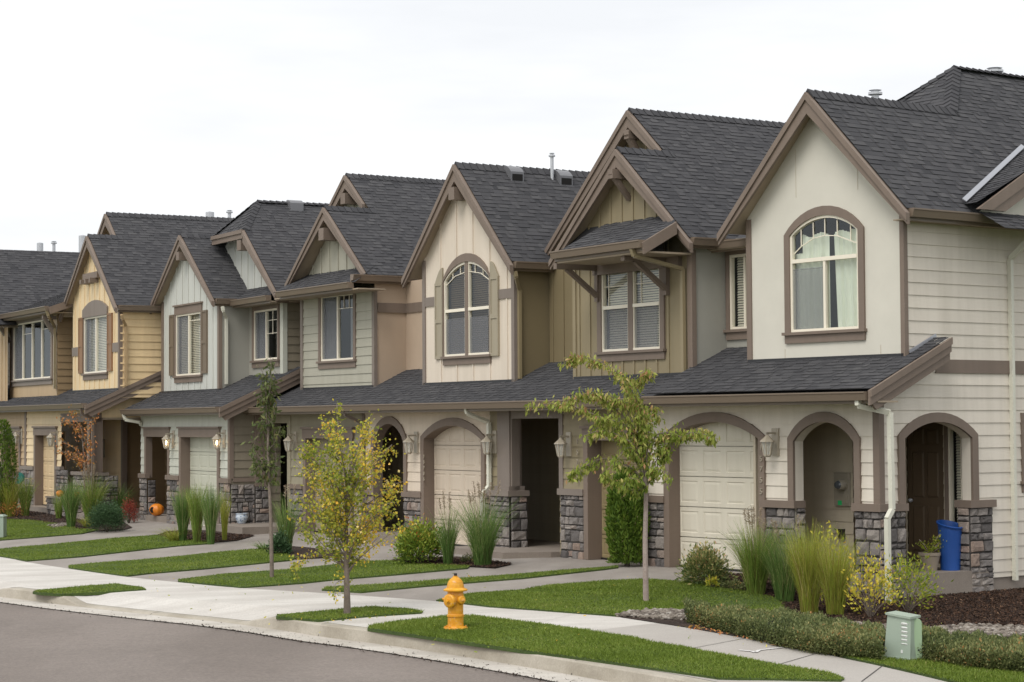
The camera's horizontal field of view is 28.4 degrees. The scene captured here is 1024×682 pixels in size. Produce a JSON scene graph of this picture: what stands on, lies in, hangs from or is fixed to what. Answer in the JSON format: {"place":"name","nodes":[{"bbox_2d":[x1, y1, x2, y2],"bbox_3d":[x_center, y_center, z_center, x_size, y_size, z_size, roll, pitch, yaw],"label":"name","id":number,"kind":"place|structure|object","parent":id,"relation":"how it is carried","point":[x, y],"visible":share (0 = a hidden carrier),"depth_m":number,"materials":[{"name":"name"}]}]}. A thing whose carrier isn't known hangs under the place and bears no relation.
{"place":"outdoors","nodes":[
{"label":"outdoors","id":0,"kind":"place"},
{"bbox_2d":[0,468,27,516],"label":"ornamental grass","id":1,"kind":"object","parent":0,"point":[13,498],"depth_m":52.17,"materials":[{"name":"green plant"}]},
{"bbox_2d":[13,476,39,515],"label":"ornamental grass","id":2,"kind":"object","parent":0,"point":[26,498],"depth_m":52.28,"materials":[{"name":"green plant"}]},
{"bbox_2d":[0,519,98,540],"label":"lawn","id":3,"kind":"structure","parent":0,"point":[20,525],"depth_m":46.80,"materials":[{"name":"green plant"}]},
{"bbox_2d":[0,514,6,537],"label":"utility box","id":4,"kind":"object","parent":3,"relation":"on","point":[3,525],"visible":1,"depth_m":44.57,"materials":[{"name":"green paint"}]},
{"bbox_2d":[52,490,64,517],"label":"ornamental grass","id":5,"kind":"object","parent":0,"point":[58,509],"depth_m":50.98,"materials":[{"name":"green plant"}]},
{"bbox_2d":[7,507,130,530],"bbox_3d":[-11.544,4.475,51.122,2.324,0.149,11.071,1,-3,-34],"label":"bark mulch","id":6,"kind":"object","parent":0,"point":[45,516],"visible":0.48,"depth_m":51.17,"materials":[{"name":"brown wood"}]},
{"bbox_2d":[0,419,18,513],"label":"columnar cedar","id":7,"kind":"object","parent":6,"relation":"on","point":[7,455],"visible":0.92,"depth_m":52.37,"materials":[{"name":"green plant"}]},
{"bbox_2d":[0,501,23,515],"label":"shrub","id":8,"kind":"object","parent":6,"relation":"on","point":[18,510],"visible":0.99,"depth_m":52.12,"materials":[{"name":"green plant"}]},
{"bbox_2d":[55,477,87,526],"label":"ornamental grass","id":9,"kind":"object","parent":6,"relation":"on","point":[70,502],"depth_m":47.57,"materials":[{"name":"green plant"}]},
{"bbox_2d":[54,404,99,520],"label":"street tree","id":10,"kind":"object","parent":6,"relation":"on","point":[80,459],"visible":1,"depth_m":49.84,"materials":[{"name":"orange plant"}]},
{"bbox_2d":[61,462,118,520],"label":"ornamental grass","id":11,"kind":"object","parent":6,"relation":"on","point":[88,500],"depth_m":49.65,"materials":[{"name":"green plant"}]},
{"bbox_2d":[78,496,127,531],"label":"dwarf conifer","id":12,"kind":"object","parent":6,"relation":"on","point":[110,514],"visible":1,"depth_m":45.58,"materials":[{"name":"green plant"}]},
{"bbox_2d":[121,497,140,522],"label":"barberry bush","id":13,"kind":"object","parent":6,"relation":"on","point":[129,508],"visible":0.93,"depth_m":48.89,"materials":[{"name":"red plant"}]},
{"bbox_2d":[33,583,145,596],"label":"lawn","id":14,"kind":"structure","parent":0,"point":[75,589],"depth_m":31.25,"materials":[{"name":"green plant"}]},
{"bbox_2d":[0,534,206,561],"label":"lawn","id":15,"kind":"structure","parent":0,"point":[36,554],"depth_m":40.56,"materials":[{"name":"green plant"}]},
{"bbox_2d":[149,526,189,540],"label":"lily clump","id":16,"kind":"object","parent":15,"relation":"on","point":[172,536],"visible":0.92,"depth_m":41.73,"materials":[{"name":"green plant"}]},
{"bbox_2d":[168,485,194,540],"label":"ornamental grass","id":17,"kind":"object","parent":15,"relation":"on","point":[182,516],"depth_m":41.68,"materials":[{"name":"green plant"}]},
{"bbox_2d":[183,478,209,541],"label":"ornamental grass","id":18,"kind":"object","parent":15,"relation":"on","point":[196,515],"depth_m":41.07,"materials":[{"name":"green plant"}]},
{"bbox_2d":[109,482,138,510],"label":"ornamental grass","id":19,"kind":"object","parent":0,"point":[120,497],"depth_m":50.57,"materials":[{"name":"green plant"}]},
{"bbox_2d":[68,548,295,576],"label":"lawn","id":20,"kind":"structure","parent":0,"point":[153,565],"depth_m":36.01,"materials":[{"name":"green plant"}]},
{"bbox_2d":[158,530,253,541],"bbox_3d":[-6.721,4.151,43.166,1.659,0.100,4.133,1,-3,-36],"label":"bark mulch","id":21,"kind":"object","parent":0,"point":[204,538],"visible":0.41,"depth_m":42.67,"materials":[{"name":"brown wood"}]},
{"bbox_2d":[215,489,232,539],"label":"ornamental grass","id":22,"kind":"object","parent":21,"relation":"on","point":[224,513],"depth_m":41.59,"materials":[{"name":"green plant"}]},
{"bbox_2d":[196,482,226,544],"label":"ornamental grass","id":23,"kind":"object","parent":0,"point":[210,508],"depth_m":40.72,"materials":[{"name":"green plant"}]},
{"bbox_2d":[266,484,305,551],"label":"ornamental grass","id":24,"kind":"object","parent":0,"point":[287,524],"depth_m":37.75,"materials":[{"name":"green plant"}]},
{"bbox_2d":[266,546,341,558],"bbox_3d":[-3.955,3.950,38.052,1.134,0.039,3.649,1,-2,-20],"label":"planting bed","id":25,"kind":"object","parent":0,"point":[300,550],"visible":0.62,"depth_m":37.67,"materials":[{"name":"brown soil"}]},
{"bbox_2d":[265,525,293,553],"bbox_3d":[-4.289,3.692,37.448,0.538,0.585,0.590,0,-2,0],"label":"shrub","id":26,"kind":"object","parent":25,"relation":"on","point":[280,543],"visible":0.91,"depth_m":37.35,"materials":[{"name":"green plant"}]},
{"bbox_2d":[178,559,469,587],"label":"lawn","id":27,"kind":"structure","parent":0,"point":[400,567],"depth_m":32.89,"materials":[{"name":"green plant"}]},
{"bbox_2d":[240,356,288,576],"bbox_3d":[-3.950,2.047,32.604,0.754,3.610,0.689,-2,-3,28],"label":"street tree","id":28,"kind":"object","parent":27,"relation":"on","point":[267,399],"visible":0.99,"depth_m":32.56,"materials":[{"name":"green plant"}]},
{"bbox_2d":[0,557,656,629],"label":"sidewalk","id":29,"kind":"structure","parent":0,"point":[229,602],"depth_m":29.17,"materials":[{"name":"concrete"}]},
{"bbox_2d":[275,605,423,621],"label":"lawn","id":30,"kind":"structure","parent":0,"point":[356,611],"depth_m":26.74,"materials":[{"name":"green plant"}]},
{"bbox_2d":[281,398,418,613],"bbox_3d":[-2.164,2.204,26.768,1.894,2.903,1.404,0,-2,0],"label":"street tree","id":31,"kind":"object","parent":30,"relation":"on","point":[336,520],"visible":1,"depth_m":26.71,"materials":[{"name":"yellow plant"}]},
{"bbox_2d":[0,518,741,609],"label":"driveway","id":32,"kind":"structure","parent":0,"point":[139,527],"depth_m":33.80,"materials":[{"name":"concrete"}]},
{"bbox_2d":[0,235,84,505],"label":"townhouse","id":33,"kind":"structure","parent":32,"relation":"on","point":[36,344],"depth_m":58.15,"materials":[{"name":"beige paint"}]},
{"bbox_2d":[10,315,52,386],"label":"window","id":34,"kind":"structure","parent":33,"relation":"in","point":[31,348],"depth_m":57.76,"materials":[{"name":"grey glass"}]},
{"bbox_2d":[5,210,233,519],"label":"townhouse","id":35,"kind":"structure","parent":32,"relation":"on","point":[122,260],"depth_m":52.78,"materials":[{"name":"paint"}]},
{"bbox_2d":[42,432,65,505],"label":"garage door","id":36,"kind":"structure","parent":35,"relation":"in","point":[48,485],"depth_m":54.73,"materials":[{"name":"paint"}]},
{"bbox_2d":[78,300,112,379],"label":"window","id":37,"kind":"structure","parent":35,"relation":"in","point":[95,327],"depth_m":52.47,"materials":[{"name":"grey glass"}]},
{"bbox_2d":[119,199,328,525],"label":"townhouse","id":38,"kind":"structure","parent":32,"relation":"on","point":[229,323],"depth_m":47.50,"materials":[{"name":"grey paint"}]},
{"bbox_2d":[149,501,163,515],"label":"pumpkin","id":39,"kind":"object","parent":38,"relation":"on","point":[156,509],"visible":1,"depth_m":49.15,"materials":[{"name":"orange plant"}]},
{"bbox_2d":[169,301,207,382],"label":"window","id":40,"kind":"structure","parent":38,"relation":"in","point":[188,326],"depth_m":49.19,"materials":[{"name":"grey glass"}]},
{"bbox_2d":[190,437,216,525],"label":"garage door","id":41,"kind":"structure","parent":38,"relation":"in","point":[203,455],"depth_m":47.05,"materials":[{"name":"beige paint"}]},
{"bbox_2d":[250,300,279,367],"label":"window","id":42,"kind":"structure","parent":38,"relation":"in","point":[265,318],"depth_m":46.98,"materials":[{"name":"grey glass"}]},
{"bbox_2d":[216,173,444,534],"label":"townhouse","id":43,"kind":"structure","parent":32,"relation":"on","point":[343,285],"depth_m":43.72,"materials":[{"name":"grey paint"}]},
{"bbox_2d":[235,513,247,523],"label":"flower pot","id":44,"kind":"object","parent":43,"relation":"on","point":[241,518],"visible":1,"depth_m":44.82,"materials":[{"name":"white ceramic"}]},
{"bbox_2d":[314,438,348,532],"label":"garage door","id":45,"kind":"structure","parent":43,"relation":"in","point":[323,440],"depth_m":43.44,"materials":[{"name":"grey paint"}]},
{"bbox_2d":[316,286,356,368],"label":"window","id":46,"kind":"structure","parent":43,"relation":"in","point":[336,314],"depth_m":44.07,"materials":[{"name":"grey glass"}]},
{"bbox_2d":[335,153,854,545],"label":"townhouse","id":47,"kind":"structure","parent":32,"relation":"on","point":[477,313],"depth_m":39.11,"materials":[{"name":"beige paint"}]},
{"bbox_2d":[434,426,480,545],"bbox_3d":[-0.931,2.711,38.491,0.080,2.405,2.250,1,-3,-32],"label":"garage door","id":48,"kind":"structure","parent":47,"relation":"in","point":[457,450],"depth_m":38.67,"materials":[{"name":"beige paint"}]},
{"bbox_2d":[434,253,499,365],"bbox_3d":[-0.684,-0.619,39.157,0.575,2.146,2.387,1,-3,-32],"label":"window","id":49,"kind":"structure","parent":47,"relation":"in","point":[466,301],"depth_m":39.08,"materials":[{"name":"grey glass"}]},
{"bbox_2d":[454,107,785,564],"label":"townhouse","id":50,"kind":"structure","parent":32,"relation":"on","point":[636,280],"depth_m":34.90,"materials":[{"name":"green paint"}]},
{"bbox_2d":[601,440,640,562],"bbox_3d":[1.962,2.639,33.945,0.080,2.145,1.680,1,-3,-32],"label":"garage door","id":51,"kind":"structure","parent":50,"relation":"in","point":[609,448],"depth_m":34.49,"materials":[{"name":"green paint"}]},
{"bbox_2d":[594,242,666,361],"bbox_3d":[2.205,-0.641,34.528,0.575,1.952,2.022,1,-3,-32],"label":"window","id":52,"kind":"structure","parent":50,"relation":"in","point":[631,325],"depth_m":34.42,"materials":[{"name":"grey glass"}]},
{"bbox_2d":[604,466,651,566],"bbox_3d":[1.869,2.845,32.882,0.810,1.669,0.810,0,-2,0],"label":"columnar cedar","id":53,"kind":"object","parent":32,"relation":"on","point":[624,527],"visible":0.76,"depth_m":32.66,"materials":[{"name":"green plant"}]},
{"bbox_2d":[391,556,512,567],"bbox_3d":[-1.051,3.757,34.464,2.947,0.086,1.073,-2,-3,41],"label":"bark mulch","id":54,"kind":"object","parent":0,"point":[497,563],"visible":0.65,"depth_m":34.04,"materials":[{"name":"brown wood"}]},
{"bbox_2d":[388,512,442,562],"bbox_3d":[-1.583,3.366,34.356,1.060,0.916,1.087,2,-3,-39],"label":"shrub","id":55,"kind":"object","parent":54,"relation":"on","point":[421,542],"visible":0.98,"depth_m":34.19,"materials":[{"name":"green plant"}]},
{"bbox_2d":[425,490,465,563],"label":"ornamental grass","id":56,"kind":"object","parent":54,"relation":"on","point":[448,539],"depth_m":33.96,"materials":[{"name":"green plant"}]},
{"bbox_2d":[460,553,473,561],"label":"shrub","id":57,"kind":"object","parent":54,"relation":"on","point":[465,558],"visible":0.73,"depth_m":34.31,"materials":[{"name":"green plant"}]},
{"bbox_2d":[437,480,524,566],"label":"ornamental grass","id":58,"kind":"object","parent":54,"relation":"on","point":[482,537],"depth_m":33.55,"materials":[{"name":"green plant"}]},
{"bbox_2d":[0,503,938,681],"bbox_3d":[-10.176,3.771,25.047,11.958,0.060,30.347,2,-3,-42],"label":"road","id":59,"kind":"structure","parent":0,"point":[42,645],"depth_m":23.42,"materials":[{"name":"grey asphalt"}]},
{"bbox_2d":[1,601,570,681],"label":"gutter grit","id":60,"kind":"object","parent":59,"relation":"on","point":[331,644],"visible":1,"depth_m":24.72,"materials":[{"name":"grey gravel"}]},
{"bbox_2d":[0,597,606,681],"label":"gutter pan","id":61,"kind":"object","parent":59,"relation":"on","point":[523,671],"visible":1,"depth_m":25.07,"materials":[{"name":"concrete"}]},
{"bbox_2d":[0,587,713,681],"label":"kerb","id":62,"kind":"structure","parent":59,"relation":"on","point":[601,671],"depth_m":24.22,"materials":[{"name":"concrete"}]},
{"bbox_2d":[641,65,1023,600],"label":"townhouse","id":63,"kind":"structure","parent":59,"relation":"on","point":[874,268],"depth_m":30.67,"materials":[{"name":"beige paint"}]},
{"bbox_2d":[679,422,753,571],"bbox_3d":[3.343,2.397,31.879,0.080,2.445,2.180,1,-3,-37],"label":"garage door","id":64,"kind":"structure","parent":63,"relation":"in","point":[717,484],"depth_m":32.00,"materials":[{"name":"beige paint"}]},
{"bbox_2d":[723,250,746,339],"bbox_3d":[3.967,-0.821,33.096,0.575,1.595,0.916,1,-3,-37],"label":"window","id":65,"kind":"structure","parent":63,"relation":"in","point":[735,261],"depth_m":33.23,"materials":[{"name":"white glass"}]},
{"bbox_2d":[781,206,866,343],"bbox_3d":[4.916,-1.016,30.848,0.575,2.070,1.737,1,-3,-37],"label":"window","id":66,"kind":"structure","parent":63,"relation":"in","point":[825,296],"depth_m":30.86,"materials":[{"name":"grey glass"}]},
{"bbox_2d":[907,422,943,563],"bbox_3d":[6.343,2.313,31.079,0.095,2.180,0.740,1,-3,-37],"label":"front door","id":67,"kind":"structure","parent":63,"relation":"in","point":[925,443],"depth_m":31.12,"materials":[{"name":"brown paint"}]},
{"bbox_2d":[918,552,940,570],"bbox_3d":[6.217,3.282,30.130,0.330,0.268,0.328,0,-2,0],"label":"flower pot","id":68,"kind":"object","parent":63,"relation":"on","point":[933,559],"visible":0.92,"depth_m":30.02,"materials":[{"name":"grey ceramic"}]},
{"bbox_2d":[915,534,946,552],"bbox_3d":[6.334,2.996,30.142,0.665,0.453,0.297,0,-2,0],"label":"trailing plant","id":69,"kind":"object","parent":68,"relation":"in","point":[935,547],"visible":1,"depth_m":30.13,"materials":[{"name":"green plant"}]},
{"bbox_2d":[936,520,962,570],"bbox_3d":[6.538,3.045,30.196,0.399,0.743,0.403,0,-2,0],"label":"recycling bin","id":70,"kind":"object","parent":63,"relation":"on","point":[949,531],"visible":1,"depth_m":30.06,"materials":[{"name":"blue plastic"}]},
{"bbox_2d":[944,425,961,522],"bbox_3d":[6.906,2.236,30.745,0.537,1.980,0.400,1,-3,-37],"label":"window","id":71,"kind":"structure","parent":63,"relation":"in","point":[952,441],"depth_m":30.72,"materials":[{"name":"grey glass"}]},
{"bbox_2d":[1020,413,1023,491],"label":"window","id":72,"kind":"structure","parent":63,"relation":"in","point":[1021,414],"depth_m":30.82,"materials":[{"name":"brown paint"}]},
{"bbox_2d":[322,565,618,592],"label":"lawn","id":73,"kind":"structure","parent":0,"point":[434,581],"depth_m":30.89,"materials":[{"name":"green plant"}]},
{"bbox_2d":[0,0,1023,251],"label":"sky","id":74,"kind":"structure","parent":0,"point":[166,107],"materials":[{"name":"white"}]},
{"bbox_2d":[367,614,844,681],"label":"lawn","id":75,"kind":"structure","parent":0,"point":[607,648],"depth_m":22.57,"materials":[{"name":"green plant"}]},
{"bbox_2d":[442,573,467,629],"bbox_3d":[-0.697,3.180,24.714,0.318,0.688,0.311,0,-2,0],"label":"fire hydrant","id":76,"kind":"object","parent":75,"relation":"on","point":[454,599],"visible":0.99,"depth_m":24.62,"materials":[{"name":"yellow metal"}]},
{"bbox_2d":[436,577,784,617],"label":"lawn","id":77,"kind":"structure","parent":0,"point":[571,590],"depth_m":28.27,"materials":[{"name":"green plant"}]},
{"bbox_2d":[523,351,719,600],"bbox_3d":[1.539,1.868,27.802,2.758,3.504,1.262,0,-2,0],"label":"street tree","id":78,"kind":"object","parent":77,"relation":"on","point":[643,440],"visible":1,"depth_m":27.72,"materials":[{"name":"green plant"}]},
{"bbox_2d":[615,607,686,619],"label":"cobbles","id":79,"kind":"object","parent":77,"relation":"on","point":[663,613],"visible":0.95,"depth_m":25.64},
{"bbox_2d":[705,574,719,587],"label":"shrub","id":80,"kind":"object","parent":77,"relation":"on","point":[713,580],"visible":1,"depth_m":29.10,"materials":[{"name":"yellow plant"}]},
{"bbox_2d":[594,623,945,681],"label":"sidewalk","id":81,"kind":"structure","parent":0,"point":[853,671],"depth_m":21.75,"materials":[{"name":"grey concrete"}]},
{"bbox_2d":[688,625,797,647],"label":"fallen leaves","id":82,"kind":"object","parent":81,"relation":"on","point":[720,632],"visible":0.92,"depth_m":23.75,"materials":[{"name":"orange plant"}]},
{"bbox_2d":[621,573,1023,650],"bbox_3d":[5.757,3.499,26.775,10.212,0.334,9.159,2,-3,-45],"label":"bark mulch","id":83,"kind":"object","parent":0,"point":[981,611],"visible":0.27,"depth_m":27.55,"materials":[{"name":"brown wood"}]},
{"bbox_2d":[675,537,738,584],"bbox_3d":[2.835,3.215,29.517,0.966,0.730,0.972,0,-2,0],"label":"shrub","id":84,"kind":"object","parent":83,"relation":"on","point":[705,561],"visible":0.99,"depth_m":29.40,"materials":[{"name":"green plant"}]},
{"bbox_2d":[716,579,745,588],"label":"shrub","id":85,"kind":"object","parent":83,"relation":"on","point":[733,583],"visible":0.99,"depth_m":29.10,"materials":[{"name":"green plant"}]},
{"bbox_2d":[716,505,795,594],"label":"ornamental grass","id":86,"kind":"object","parent":83,"relation":"on","point":[755,576],"depth_m":28.84,"materials":[{"name":"green plant"}]},
{"bbox_2d":[743,515,823,601],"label":"ornamental grass","id":87,"kind":"object","parent":83,"relation":"on","point":[783,583],"depth_m":28.49,"materials":[{"name":"green plant"}]},
{"bbox_2d":[682,596,886,659],"bbox_3d":[3.158,3.249,23.323,1.272,0.362,5.284,0,-2,-18],"label":"hedge","id":88,"kind":"object","parent":83,"relation":"on","point":[811,632],"visible":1,"depth_m":22.46,"materials":[{"name":"green plant"}]},
{"bbox_2d":[775,517,847,612],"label":"ornamental grass","id":89,"kind":"object","parent":83,"relation":"on","point":[806,583],"depth_m":27.24,"materials":[{"name":"green plant"}]},
{"bbox_2d":[810,520,864,603],"bbox_3d":[4.364,3.089,27.794,0.804,1.271,0.764,0,-2,-16],"label":"shrub","id":90,"kind":"object","parent":83,"relation":"on","point":[823,596],"visible":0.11,"depth_m":27.77,"materials":[{"name":"green plant"}]},
{"bbox_2d":[804,533,871,614],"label":"ornamental grass","id":91,"kind":"object","parent":83,"relation":"on","point":[834,582],"depth_m":27.00,"materials":[{"name":"green plant"}]},
{"bbox_2d":[841,544,903,616],"bbox_3d":[4.751,3.185,26.722,0.820,1.005,0.764,0,-2,-19],"label":"shrub","id":92,"kind":"object","parent":83,"relation":"on","point":[869,611],"visible":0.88,"depth_m":26.69,"materials":[{"name":"yellow plant"}]},
{"bbox_2d":[870,551,953,612],"bbox_3d":[5.346,3.196,27.162,1.044,0.977,1.069,2,-3,-42],"label":"shrub","id":93,"kind":"object","parent":83,"relation":"on","point":[908,569],"visible":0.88,"depth_m":27.11,"materials":[{"name":"green plant"}]},
{"bbox_2d":[851,621,1023,636],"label":"cobbles","id":94,"kind":"object","parent":83,"relation":"on","point":[994,629],"visible":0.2,"depth_m":24.86,"materials":[{"name":"grey stone"}]},
{"bbox_2d":[844,652,1023,681],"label":"lawn","id":95,"kind":"structure","parent":0,"point":[973,674],"depth_m":19.88,"materials":[{"name":"green plant"}]},
{"bbox_2d":[884,611,920,660],"bbox_3d":[4.045,3.066,20.965,0.192,0.510,0.414,1,-3,-33],"label":"utility box","id":96,"kind":"object","parent":95,"relation":"on","point":[899,641],"visible":0.88,"depth_m":20.89,"materials":[{"name":"green paint"}]},
{"bbox_2d":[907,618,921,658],"bbox_3d":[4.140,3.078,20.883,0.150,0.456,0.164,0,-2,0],"label":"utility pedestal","id":97,"kind":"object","parent":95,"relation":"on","point":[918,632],"visible":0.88,"depth_m":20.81,"materials":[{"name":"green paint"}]},
{"bbox_2d":[917,623,1023,671],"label":"hedge","id":98,"kind":"object","parent":95,"relation":"on","point":[977,647],"visible":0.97,"depth_m":20.40,"materials":[{"name":"green plant"}]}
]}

